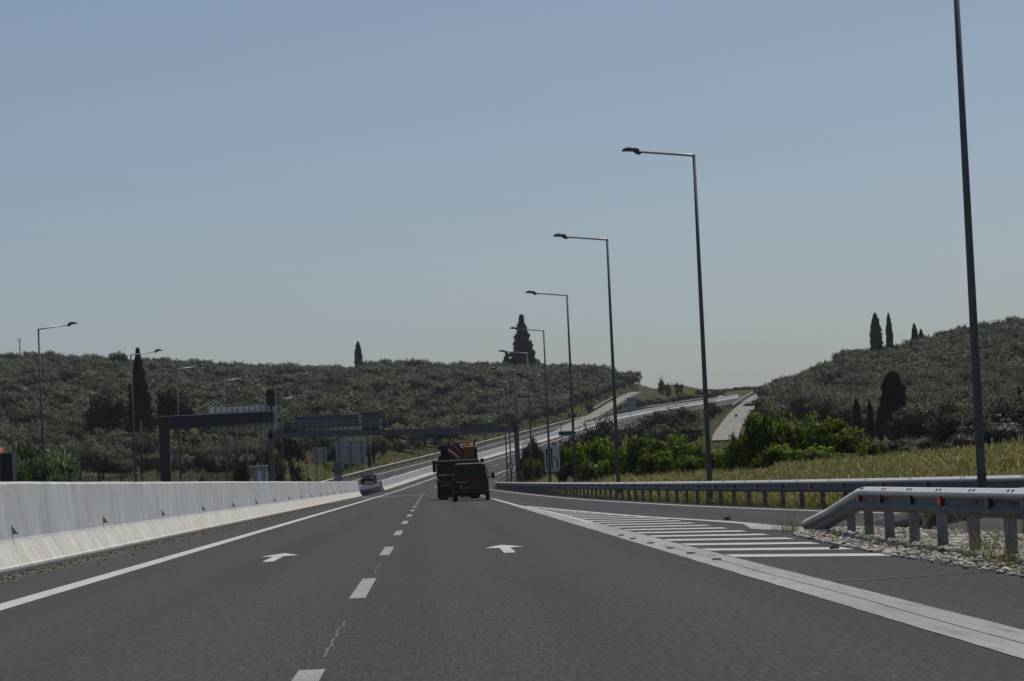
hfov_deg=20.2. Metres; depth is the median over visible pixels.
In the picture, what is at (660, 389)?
bush
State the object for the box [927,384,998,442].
olive tree
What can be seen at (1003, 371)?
olive tree
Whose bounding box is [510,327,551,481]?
street lamp
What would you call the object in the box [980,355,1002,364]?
olive tree
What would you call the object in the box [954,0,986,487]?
street lamp
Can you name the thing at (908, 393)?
olive tree
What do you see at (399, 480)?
concrete barrier
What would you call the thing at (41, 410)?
street lamp
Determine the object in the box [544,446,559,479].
lane sign
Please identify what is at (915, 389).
olive tree
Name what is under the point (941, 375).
olive tree
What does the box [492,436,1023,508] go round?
grass
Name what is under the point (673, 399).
bush
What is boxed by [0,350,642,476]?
olive grove
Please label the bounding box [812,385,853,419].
olive tree
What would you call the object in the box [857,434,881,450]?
bush
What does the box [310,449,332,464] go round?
broadleaf tree
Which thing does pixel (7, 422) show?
olive tree
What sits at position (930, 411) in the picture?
olive tree
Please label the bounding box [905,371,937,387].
olive tree
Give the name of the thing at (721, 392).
bush
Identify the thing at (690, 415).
bush
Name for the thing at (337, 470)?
truck
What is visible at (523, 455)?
bush
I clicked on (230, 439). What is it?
olive tree
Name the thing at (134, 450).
street lamp
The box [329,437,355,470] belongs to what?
olive tree
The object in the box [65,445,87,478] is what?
olive tree
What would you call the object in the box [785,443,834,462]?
bush
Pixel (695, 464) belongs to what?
bush
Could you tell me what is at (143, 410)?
cypress
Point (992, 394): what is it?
olive tree
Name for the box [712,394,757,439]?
service road
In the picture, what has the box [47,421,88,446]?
olive tree
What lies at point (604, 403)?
guardrail
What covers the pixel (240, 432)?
olive tree
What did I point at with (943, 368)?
olive tree
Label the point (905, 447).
bush
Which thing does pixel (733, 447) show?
bush
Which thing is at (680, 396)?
bush
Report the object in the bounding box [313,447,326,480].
sign board
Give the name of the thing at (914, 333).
cypress
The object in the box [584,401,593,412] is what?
bush
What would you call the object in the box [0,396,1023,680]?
road
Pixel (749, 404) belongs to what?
bush
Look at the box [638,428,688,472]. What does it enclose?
bush
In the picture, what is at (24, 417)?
olive tree
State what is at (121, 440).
olive tree
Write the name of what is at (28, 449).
bush
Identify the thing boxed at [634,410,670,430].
bush
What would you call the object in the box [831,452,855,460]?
bush
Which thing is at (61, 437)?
olive tree
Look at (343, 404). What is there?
olive tree
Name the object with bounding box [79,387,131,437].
broadleaf tree
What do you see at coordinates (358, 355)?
cypress
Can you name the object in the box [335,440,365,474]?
sign board
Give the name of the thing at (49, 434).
olive tree
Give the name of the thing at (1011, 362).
olive tree
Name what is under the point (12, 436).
utility pole
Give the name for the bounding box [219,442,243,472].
olive tree
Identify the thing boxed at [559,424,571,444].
green sign
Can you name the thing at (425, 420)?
olive tree
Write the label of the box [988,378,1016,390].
olive tree
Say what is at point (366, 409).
olive tree
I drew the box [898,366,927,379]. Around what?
olive tree
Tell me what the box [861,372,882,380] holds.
olive tree
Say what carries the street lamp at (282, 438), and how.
on the ground at (602, 397)
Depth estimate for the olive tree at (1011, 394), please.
318.02 m
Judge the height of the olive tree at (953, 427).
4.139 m
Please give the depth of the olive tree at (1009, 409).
188.93 m
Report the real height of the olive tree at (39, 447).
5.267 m
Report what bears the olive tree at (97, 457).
on the ground at (602, 397)
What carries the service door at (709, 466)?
in the street lamp at (636, 150)
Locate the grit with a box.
[0,503,339,579]
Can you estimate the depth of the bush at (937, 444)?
212.76 m
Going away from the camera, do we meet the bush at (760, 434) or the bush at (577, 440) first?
the bush at (760, 434)
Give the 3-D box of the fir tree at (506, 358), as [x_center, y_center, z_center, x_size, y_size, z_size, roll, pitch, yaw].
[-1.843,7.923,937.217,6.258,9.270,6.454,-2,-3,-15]
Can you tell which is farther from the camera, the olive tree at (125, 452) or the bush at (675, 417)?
the bush at (675, 417)
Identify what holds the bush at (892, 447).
on the ground at (602, 397)
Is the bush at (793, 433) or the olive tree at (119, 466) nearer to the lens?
the bush at (793, 433)
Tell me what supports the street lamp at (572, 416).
on the ground at (602, 397)
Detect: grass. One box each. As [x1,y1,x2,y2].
[113,445,419,481]
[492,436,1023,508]
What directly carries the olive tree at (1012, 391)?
on the ground at (602, 397)
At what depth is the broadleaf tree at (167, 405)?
462.50 m
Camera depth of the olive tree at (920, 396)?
351.96 m
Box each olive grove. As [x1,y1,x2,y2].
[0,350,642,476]
[753,316,1023,423]
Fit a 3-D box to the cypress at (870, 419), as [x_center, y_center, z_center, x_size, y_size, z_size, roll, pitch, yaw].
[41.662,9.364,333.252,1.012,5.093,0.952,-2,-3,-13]
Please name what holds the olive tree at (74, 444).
on the ground at (602, 397)
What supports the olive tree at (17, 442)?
on the ground at (602, 397)
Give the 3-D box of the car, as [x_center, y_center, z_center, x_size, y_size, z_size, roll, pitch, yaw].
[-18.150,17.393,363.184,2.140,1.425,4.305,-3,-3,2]
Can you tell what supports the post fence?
on the ground at (602, 397)
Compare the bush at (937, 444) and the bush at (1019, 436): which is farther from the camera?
the bush at (937, 444)
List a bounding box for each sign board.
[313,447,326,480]
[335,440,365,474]
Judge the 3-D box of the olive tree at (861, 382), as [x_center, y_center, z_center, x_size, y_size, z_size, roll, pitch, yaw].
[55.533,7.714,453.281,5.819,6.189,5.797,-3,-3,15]
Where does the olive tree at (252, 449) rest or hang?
on the ground at (602, 397)
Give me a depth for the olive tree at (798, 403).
433.12 m
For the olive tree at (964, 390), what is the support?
on the ground at (602, 397)
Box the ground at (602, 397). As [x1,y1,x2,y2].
[71,383,934,508]
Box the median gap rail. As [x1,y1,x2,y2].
[359,485,379,495]
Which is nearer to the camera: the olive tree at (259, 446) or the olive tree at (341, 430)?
the olive tree at (259, 446)
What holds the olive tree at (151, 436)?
on the ground at (602, 397)
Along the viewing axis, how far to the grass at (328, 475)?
397.03 m
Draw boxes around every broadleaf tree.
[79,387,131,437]
[105,350,127,363]
[155,383,195,434]
[275,438,306,466]
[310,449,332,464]
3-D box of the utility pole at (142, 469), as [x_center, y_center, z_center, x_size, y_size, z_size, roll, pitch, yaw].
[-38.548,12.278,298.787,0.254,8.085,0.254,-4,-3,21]
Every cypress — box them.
[123,347,159,434]
[354,341,362,365]
[852,397,861,439]
[866,399,874,440]
[869,312,883,352]
[876,406,884,441]
[885,313,893,347]
[911,323,917,341]
[918,329,923,338]
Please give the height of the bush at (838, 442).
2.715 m
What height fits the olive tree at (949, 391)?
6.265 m
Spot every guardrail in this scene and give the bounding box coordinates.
[320,398,702,481]
[495,471,1023,508]
[593,397,612,410]
[733,392,753,408]
[800,487,1023,554]
[873,487,1023,531]
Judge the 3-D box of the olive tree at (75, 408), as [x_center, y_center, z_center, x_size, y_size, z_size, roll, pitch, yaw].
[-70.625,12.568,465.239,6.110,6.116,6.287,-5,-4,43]
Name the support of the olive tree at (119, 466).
on the ground at (602, 397)
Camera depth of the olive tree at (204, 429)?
423.50 m
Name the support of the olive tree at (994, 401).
on the ground at (602, 397)
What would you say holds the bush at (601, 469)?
on the ground at (602, 397)
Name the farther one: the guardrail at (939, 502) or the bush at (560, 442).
the bush at (560, 442)
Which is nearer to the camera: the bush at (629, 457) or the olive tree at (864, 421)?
the bush at (629, 457)
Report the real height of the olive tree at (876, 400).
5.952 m
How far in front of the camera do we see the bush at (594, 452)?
191.34 m
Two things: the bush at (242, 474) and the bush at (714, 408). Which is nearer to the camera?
the bush at (242, 474)
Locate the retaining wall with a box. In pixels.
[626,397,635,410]
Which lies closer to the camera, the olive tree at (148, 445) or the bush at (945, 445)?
the bush at (945, 445)
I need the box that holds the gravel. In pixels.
[791,526,1023,577]
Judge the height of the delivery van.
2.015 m
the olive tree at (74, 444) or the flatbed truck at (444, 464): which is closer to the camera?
the flatbed truck at (444, 464)
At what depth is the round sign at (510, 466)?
249.86 m
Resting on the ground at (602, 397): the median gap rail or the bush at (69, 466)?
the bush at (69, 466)
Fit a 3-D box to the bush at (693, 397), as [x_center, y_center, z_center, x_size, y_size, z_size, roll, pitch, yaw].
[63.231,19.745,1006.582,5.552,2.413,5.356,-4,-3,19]
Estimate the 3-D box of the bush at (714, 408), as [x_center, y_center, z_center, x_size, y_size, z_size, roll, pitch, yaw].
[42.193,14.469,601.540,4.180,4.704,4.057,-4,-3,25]
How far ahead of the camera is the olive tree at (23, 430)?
424.02 m
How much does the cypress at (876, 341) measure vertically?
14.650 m
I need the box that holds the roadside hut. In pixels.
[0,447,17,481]
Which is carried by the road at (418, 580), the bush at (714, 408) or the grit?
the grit
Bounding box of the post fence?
[72,473,233,481]
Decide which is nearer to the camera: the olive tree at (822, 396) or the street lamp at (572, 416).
the street lamp at (572, 416)
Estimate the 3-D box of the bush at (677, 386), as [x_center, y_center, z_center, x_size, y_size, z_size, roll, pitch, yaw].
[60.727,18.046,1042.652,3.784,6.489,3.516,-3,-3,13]
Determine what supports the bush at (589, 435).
on the ground at (602, 397)
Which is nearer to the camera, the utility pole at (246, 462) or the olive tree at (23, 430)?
the utility pole at (246, 462)
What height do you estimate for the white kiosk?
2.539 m
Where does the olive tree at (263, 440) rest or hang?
on the ground at (602, 397)
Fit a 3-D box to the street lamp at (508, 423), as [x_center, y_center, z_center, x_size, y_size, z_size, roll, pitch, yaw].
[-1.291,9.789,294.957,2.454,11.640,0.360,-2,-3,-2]
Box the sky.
[0,0,1023,390]
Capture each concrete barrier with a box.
[0,481,361,575]
[380,394,738,490]
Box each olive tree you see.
[0,415,20,429]
[0,417,16,427]
[0,424,31,434]
[0,425,23,441]
[0,439,9,448]
[0,442,15,452]
[3,433,35,450]
[6,429,33,444]
[13,405,46,425]
[16,444,49,454]
[21,427,55,445]
[34,439,57,451]
[37,431,58,441]
[39,408,66,422]
[39,446,67,459]
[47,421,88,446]
[49,431,80,447]
[49,438,81,469]
[54,437,81,450]
[55,409,92,433]
[63,402,88,414]
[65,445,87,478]
[77,436,123,481]
[82,433,124,478]
[82,434,96,447]
[95,426,130,448]
[101,456,136,481]
[109,440,137,460]
[124,433,159,474]
[128,428,159,448]
[136,449,174,478]
[186,437,233,478]
[192,438,218,448]
[192,442,215,469]
[197,426,218,435]
[198,402,222,413]
[198,450,232,480]
[211,431,242,449]
[215,429,251,441]
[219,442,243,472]
[228,394,254,406]
[229,438,263,467]
[238,432,267,444]
[241,436,279,471]
[243,428,279,448]
[277,409,314,437]
[313,427,339,430]
[314,429,353,461]
[324,427,358,437]
[328,436,368,466]
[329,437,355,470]
[330,397,362,413]
[336,411,362,429]
[344,425,369,438]
[355,400,381,418]
[365,435,392,463]
[380,409,408,439]
[413,414,439,445]
[787,387,815,423]
[794,384,817,420]
[803,388,833,420]
[805,384,834,409]
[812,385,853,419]
[814,389,849,405]
[825,394,854,419]
[830,377,846,386]
[832,401,863,433]
[837,371,872,385]
[845,373,875,387]
[847,396,879,435]
[848,410,880,437]
[850,392,879,432]
[858,384,881,428]
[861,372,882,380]
[879,393,936,450]
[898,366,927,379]
[898,369,915,381]
[902,375,932,387]
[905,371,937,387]
[905,383,914,401]
[905,387,940,404]
[906,385,926,394]
[916,393,947,406]
[918,388,989,444]
[920,368,946,381]
[922,392,995,443]
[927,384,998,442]
[931,370,965,384]
[932,364,954,373]
[934,370,950,379]
[935,383,972,393]
[936,381,967,399]
[937,403,990,443]
[938,375,962,388]
[942,357,965,368]
[957,365,986,382]
[964,385,999,398]
[966,379,1000,395]
[972,391,994,399]
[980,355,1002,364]
[981,371,1011,386]
[984,388,1023,427]
[985,340,1018,356]
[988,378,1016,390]
[988,392,1000,406]
[994,362,1023,378]
[998,338,1020,351]
[998,381,1023,401]
[1001,354,1021,365]
[1002,385,1022,396]
[1005,358,1023,372]
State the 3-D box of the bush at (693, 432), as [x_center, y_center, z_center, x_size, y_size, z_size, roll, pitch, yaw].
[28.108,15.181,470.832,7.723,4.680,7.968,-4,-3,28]
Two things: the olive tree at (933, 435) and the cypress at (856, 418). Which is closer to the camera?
the olive tree at (933, 435)
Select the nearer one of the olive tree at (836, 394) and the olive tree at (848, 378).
the olive tree at (836, 394)
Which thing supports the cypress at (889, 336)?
on the ground at (602, 397)
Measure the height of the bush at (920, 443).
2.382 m
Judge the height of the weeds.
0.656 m
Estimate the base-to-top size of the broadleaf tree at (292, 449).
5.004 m
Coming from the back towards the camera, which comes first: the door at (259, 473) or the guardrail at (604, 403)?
the guardrail at (604, 403)
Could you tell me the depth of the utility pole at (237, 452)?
269.15 m
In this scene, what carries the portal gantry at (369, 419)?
on the ground at (602, 397)
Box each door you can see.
[257,470,261,480]
[708,465,710,476]
[979,447,984,468]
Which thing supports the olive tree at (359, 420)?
on the ground at (602, 397)
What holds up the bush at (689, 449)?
on the ground at (602, 397)
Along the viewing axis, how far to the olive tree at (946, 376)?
407.84 m
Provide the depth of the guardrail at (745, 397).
703.58 m
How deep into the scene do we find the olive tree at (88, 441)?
390.62 m
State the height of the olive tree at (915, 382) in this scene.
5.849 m
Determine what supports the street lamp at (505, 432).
on the ground at (602, 397)
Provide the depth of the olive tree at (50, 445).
376.13 m
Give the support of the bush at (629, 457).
on the ground at (602, 397)
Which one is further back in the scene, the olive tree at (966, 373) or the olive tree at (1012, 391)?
the olive tree at (966, 373)
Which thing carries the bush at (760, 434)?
on the ground at (602, 397)
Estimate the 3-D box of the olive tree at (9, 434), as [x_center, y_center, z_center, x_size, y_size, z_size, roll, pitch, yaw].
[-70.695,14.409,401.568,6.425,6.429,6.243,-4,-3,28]
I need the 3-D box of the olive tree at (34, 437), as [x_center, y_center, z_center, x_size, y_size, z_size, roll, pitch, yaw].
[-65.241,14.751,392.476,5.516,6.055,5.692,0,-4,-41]
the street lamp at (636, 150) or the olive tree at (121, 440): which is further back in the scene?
the olive tree at (121, 440)
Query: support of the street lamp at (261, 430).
on the ground at (602, 397)
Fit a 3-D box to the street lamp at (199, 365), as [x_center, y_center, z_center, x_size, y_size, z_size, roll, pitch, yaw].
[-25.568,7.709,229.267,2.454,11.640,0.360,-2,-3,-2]
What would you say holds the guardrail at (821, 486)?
on the ground at (602, 397)
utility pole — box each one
[11,423,14,452]
[140,420,143,480]
[236,430,238,469]
[245,435,247,469]
[368,438,370,467]
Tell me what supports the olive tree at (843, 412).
on the ground at (602, 397)
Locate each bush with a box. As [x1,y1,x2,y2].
[8,434,53,478]
[16,450,30,480]
[20,450,67,481]
[46,436,83,481]
[199,471,208,481]
[223,470,233,480]
[232,452,250,481]
[262,443,287,480]
[289,457,301,481]
[294,467,310,481]
[516,438,527,473]
[518,456,543,481]
[525,436,551,477]
[550,440,567,473]
[551,441,582,479]
[557,461,569,481]
[563,425,591,449]
[565,439,587,481]
[576,429,614,477]
[577,459,613,481]
[578,417,608,446]
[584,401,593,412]
[597,412,628,447]
[602,442,627,478]
[614,434,654,477]
[618,419,648,443]
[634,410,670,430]
[634,445,677,478]
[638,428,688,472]
[640,424,679,442]
[642,398,654,404]
[655,397,668,403]
[656,405,688,428]
[657,376,665,393]
[664,383,673,396]
[665,419,704,443]
[667,396,677,401]
[669,405,703,427]
[673,382,683,393]
[673,392,686,400]
[673,454,705,474]
[675,432,712,464]
[690,393,699,398]
[694,389,702,395]
[701,446,730,472]
[703,400,722,418]
[716,388,724,395]
[719,432,749,471]
[732,386,748,390]
[735,407,792,470]
[743,401,753,405]
[744,386,756,389]
[749,439,799,469]
[772,413,810,450]
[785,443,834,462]
[797,402,852,454]
[820,423,871,457]
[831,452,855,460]
[852,442,881,457]
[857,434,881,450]
[879,440,903,454]
[896,433,935,450]
[896,445,924,453]
[924,441,943,451]
[941,438,955,449]
[948,427,989,448]
[965,408,1023,446]
[1009,425,1023,442]
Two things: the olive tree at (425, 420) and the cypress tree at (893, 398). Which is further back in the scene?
the olive tree at (425, 420)
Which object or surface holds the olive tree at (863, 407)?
on the ground at (602, 397)
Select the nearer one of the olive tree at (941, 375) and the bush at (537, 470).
the bush at (537, 470)
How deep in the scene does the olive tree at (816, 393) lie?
420.70 m
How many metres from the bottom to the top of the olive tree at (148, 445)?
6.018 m
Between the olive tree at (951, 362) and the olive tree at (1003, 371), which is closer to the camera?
the olive tree at (1003, 371)
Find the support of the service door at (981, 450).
in the street lamp at (978, 421)
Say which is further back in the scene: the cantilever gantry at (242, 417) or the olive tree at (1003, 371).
the olive tree at (1003, 371)
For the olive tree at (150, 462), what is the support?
on the ground at (602, 397)
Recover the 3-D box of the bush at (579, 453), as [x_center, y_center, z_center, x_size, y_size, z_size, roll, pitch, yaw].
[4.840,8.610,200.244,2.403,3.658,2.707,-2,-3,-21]
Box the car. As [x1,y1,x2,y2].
[360,472,376,483]
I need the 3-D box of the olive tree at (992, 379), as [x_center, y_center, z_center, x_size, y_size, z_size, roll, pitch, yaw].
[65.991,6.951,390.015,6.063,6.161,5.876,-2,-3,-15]
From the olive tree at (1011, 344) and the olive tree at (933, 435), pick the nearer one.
the olive tree at (933, 435)
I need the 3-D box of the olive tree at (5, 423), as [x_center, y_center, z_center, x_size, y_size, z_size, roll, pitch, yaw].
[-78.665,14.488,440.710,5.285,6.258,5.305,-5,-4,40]
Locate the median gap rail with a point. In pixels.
(368, 491)
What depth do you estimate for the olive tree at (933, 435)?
214.16 m
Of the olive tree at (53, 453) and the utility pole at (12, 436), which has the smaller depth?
the utility pole at (12, 436)
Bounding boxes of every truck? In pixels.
[332,462,343,481]
[432,441,483,499]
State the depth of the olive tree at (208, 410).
476.68 m
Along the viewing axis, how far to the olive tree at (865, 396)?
370.25 m
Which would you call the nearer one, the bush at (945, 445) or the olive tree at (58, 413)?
the bush at (945, 445)
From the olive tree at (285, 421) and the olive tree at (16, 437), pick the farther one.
the olive tree at (285, 421)
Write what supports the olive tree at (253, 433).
on the ground at (602, 397)
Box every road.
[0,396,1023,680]
[343,395,751,490]
[551,392,650,432]
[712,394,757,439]
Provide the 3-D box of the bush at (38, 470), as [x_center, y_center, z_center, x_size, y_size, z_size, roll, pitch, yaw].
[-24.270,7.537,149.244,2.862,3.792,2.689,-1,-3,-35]
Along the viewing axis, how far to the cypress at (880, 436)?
331.05 m
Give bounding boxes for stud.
[829,545,838,548]
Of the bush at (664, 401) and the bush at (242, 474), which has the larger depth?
the bush at (664, 401)
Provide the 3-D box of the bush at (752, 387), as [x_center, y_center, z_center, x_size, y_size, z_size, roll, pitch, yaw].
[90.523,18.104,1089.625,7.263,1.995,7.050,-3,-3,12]
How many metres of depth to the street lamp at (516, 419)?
262.04 m
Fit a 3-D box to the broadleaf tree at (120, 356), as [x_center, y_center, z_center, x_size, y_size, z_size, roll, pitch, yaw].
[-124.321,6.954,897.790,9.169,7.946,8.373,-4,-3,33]
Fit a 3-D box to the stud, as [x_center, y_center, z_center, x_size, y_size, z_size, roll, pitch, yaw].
[4.065,2.602,36.161,0.129,0.050,0.069,-2,-3,-2]
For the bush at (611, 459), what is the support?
on the ground at (602, 397)
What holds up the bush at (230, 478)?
on the ground at (602, 397)
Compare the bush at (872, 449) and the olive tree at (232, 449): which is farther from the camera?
the olive tree at (232, 449)
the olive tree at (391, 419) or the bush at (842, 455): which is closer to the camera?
the bush at (842, 455)
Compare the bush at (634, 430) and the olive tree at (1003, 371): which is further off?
the bush at (634, 430)
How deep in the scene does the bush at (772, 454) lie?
139.73 m
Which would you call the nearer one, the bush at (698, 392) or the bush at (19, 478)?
the bush at (19, 478)
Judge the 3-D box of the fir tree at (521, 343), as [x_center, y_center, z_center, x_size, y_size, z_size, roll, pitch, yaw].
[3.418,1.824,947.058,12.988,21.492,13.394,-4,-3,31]
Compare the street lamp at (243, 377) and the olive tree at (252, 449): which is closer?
the street lamp at (243, 377)
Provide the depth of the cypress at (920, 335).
790.17 m
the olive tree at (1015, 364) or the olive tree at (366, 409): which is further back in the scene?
the olive tree at (366, 409)
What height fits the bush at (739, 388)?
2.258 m
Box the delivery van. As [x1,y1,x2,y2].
[447,462,494,500]
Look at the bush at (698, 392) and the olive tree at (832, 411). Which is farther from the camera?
the bush at (698, 392)
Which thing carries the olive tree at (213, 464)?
on the ground at (602, 397)
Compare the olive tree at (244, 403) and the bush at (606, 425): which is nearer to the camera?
the bush at (606, 425)
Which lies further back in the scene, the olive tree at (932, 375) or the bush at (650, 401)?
the bush at (650, 401)
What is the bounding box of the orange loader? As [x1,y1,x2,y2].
[463,438,477,458]
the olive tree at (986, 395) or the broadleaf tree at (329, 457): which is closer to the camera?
the olive tree at (986, 395)
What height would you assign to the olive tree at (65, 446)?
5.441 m
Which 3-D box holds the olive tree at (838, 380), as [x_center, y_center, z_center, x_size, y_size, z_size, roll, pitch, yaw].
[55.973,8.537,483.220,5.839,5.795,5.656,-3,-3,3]
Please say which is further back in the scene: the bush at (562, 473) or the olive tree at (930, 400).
the olive tree at (930, 400)
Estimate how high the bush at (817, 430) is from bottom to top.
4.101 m
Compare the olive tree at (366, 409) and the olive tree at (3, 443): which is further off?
the olive tree at (366, 409)
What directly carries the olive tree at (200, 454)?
on the ground at (602, 397)
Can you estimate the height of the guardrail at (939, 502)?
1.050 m
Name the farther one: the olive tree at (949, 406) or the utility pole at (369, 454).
the utility pole at (369, 454)
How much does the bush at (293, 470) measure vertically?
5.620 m
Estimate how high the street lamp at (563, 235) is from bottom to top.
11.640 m
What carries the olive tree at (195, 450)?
on the ground at (602, 397)
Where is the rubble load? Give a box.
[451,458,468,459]
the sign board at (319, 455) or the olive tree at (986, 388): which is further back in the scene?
the sign board at (319, 455)
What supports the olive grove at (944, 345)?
on the ground at (602, 397)
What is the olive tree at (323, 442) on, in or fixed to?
on the ground at (602, 397)
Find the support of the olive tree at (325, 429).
on the ground at (602, 397)
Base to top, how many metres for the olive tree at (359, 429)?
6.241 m
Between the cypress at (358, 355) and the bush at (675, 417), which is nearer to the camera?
the bush at (675, 417)
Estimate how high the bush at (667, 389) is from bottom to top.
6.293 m
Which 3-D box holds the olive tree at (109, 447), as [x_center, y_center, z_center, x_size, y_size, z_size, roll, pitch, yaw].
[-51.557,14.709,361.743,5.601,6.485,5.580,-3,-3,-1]
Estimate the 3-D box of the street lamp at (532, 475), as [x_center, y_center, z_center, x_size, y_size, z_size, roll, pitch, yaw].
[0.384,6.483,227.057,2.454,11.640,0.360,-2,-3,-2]
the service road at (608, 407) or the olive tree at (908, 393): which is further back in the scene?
the service road at (608, 407)
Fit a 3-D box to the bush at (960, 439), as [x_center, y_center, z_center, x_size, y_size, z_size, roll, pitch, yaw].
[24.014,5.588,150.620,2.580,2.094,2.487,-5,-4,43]
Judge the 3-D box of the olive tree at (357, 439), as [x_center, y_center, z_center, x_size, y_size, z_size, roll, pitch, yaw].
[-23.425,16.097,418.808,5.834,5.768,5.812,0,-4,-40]
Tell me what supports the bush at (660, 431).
on the ground at (602, 397)
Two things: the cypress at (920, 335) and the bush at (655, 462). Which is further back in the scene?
the cypress at (920, 335)
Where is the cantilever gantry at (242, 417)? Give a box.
[159,389,277,481]
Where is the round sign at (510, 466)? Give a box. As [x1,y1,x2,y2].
[507,463,513,479]
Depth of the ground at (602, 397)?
512.39 m
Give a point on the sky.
(302, 182)
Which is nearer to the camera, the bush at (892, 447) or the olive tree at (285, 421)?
the bush at (892, 447)
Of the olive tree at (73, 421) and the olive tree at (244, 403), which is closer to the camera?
the olive tree at (73, 421)
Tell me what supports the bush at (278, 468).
on the ground at (602, 397)
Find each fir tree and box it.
[503,352,511,365]
[508,314,540,365]
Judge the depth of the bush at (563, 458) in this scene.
225.45 m
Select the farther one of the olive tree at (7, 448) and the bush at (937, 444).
the olive tree at (7, 448)
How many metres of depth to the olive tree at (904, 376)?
416.88 m
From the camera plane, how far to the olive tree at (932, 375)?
417.30 m
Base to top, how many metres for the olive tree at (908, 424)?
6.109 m
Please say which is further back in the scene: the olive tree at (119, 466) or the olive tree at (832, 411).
the olive tree at (832, 411)
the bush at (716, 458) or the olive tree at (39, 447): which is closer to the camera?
the bush at (716, 458)
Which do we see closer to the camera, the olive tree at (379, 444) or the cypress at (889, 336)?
the olive tree at (379, 444)
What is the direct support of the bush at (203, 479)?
on the ground at (602, 397)
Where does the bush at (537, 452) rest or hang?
on the ground at (602, 397)
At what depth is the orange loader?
165.48 m
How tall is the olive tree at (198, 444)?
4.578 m
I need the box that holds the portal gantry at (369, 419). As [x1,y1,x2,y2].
[268,411,520,481]
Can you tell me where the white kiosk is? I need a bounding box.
[252,465,267,481]
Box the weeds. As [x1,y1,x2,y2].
[563,492,1023,568]
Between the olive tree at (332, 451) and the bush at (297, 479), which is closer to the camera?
the bush at (297, 479)
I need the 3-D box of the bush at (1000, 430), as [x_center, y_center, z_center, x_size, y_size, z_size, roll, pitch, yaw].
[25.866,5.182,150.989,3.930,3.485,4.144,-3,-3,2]
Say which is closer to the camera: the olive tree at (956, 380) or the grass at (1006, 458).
the grass at (1006, 458)
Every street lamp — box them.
[38,322,77,456]
[130,349,162,481]
[176,364,203,481]
[223,376,247,480]
[259,387,281,464]
[280,395,300,480]
[483,387,507,480]
[485,380,512,481]
[490,367,520,481]
[498,350,533,481]
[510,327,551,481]
[525,290,576,481]
[553,233,620,499]
[622,146,713,504]
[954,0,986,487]
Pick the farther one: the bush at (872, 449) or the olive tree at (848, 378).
the olive tree at (848, 378)
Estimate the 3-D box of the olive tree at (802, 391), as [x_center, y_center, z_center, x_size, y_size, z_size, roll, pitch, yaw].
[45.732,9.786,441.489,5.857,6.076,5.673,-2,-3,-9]
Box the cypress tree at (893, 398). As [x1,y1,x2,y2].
[878,370,912,441]
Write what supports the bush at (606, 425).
on the ground at (602, 397)
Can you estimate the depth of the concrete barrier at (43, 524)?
58.94 m
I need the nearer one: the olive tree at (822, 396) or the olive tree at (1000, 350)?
the olive tree at (822, 396)
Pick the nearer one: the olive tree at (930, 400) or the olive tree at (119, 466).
the olive tree at (930, 400)

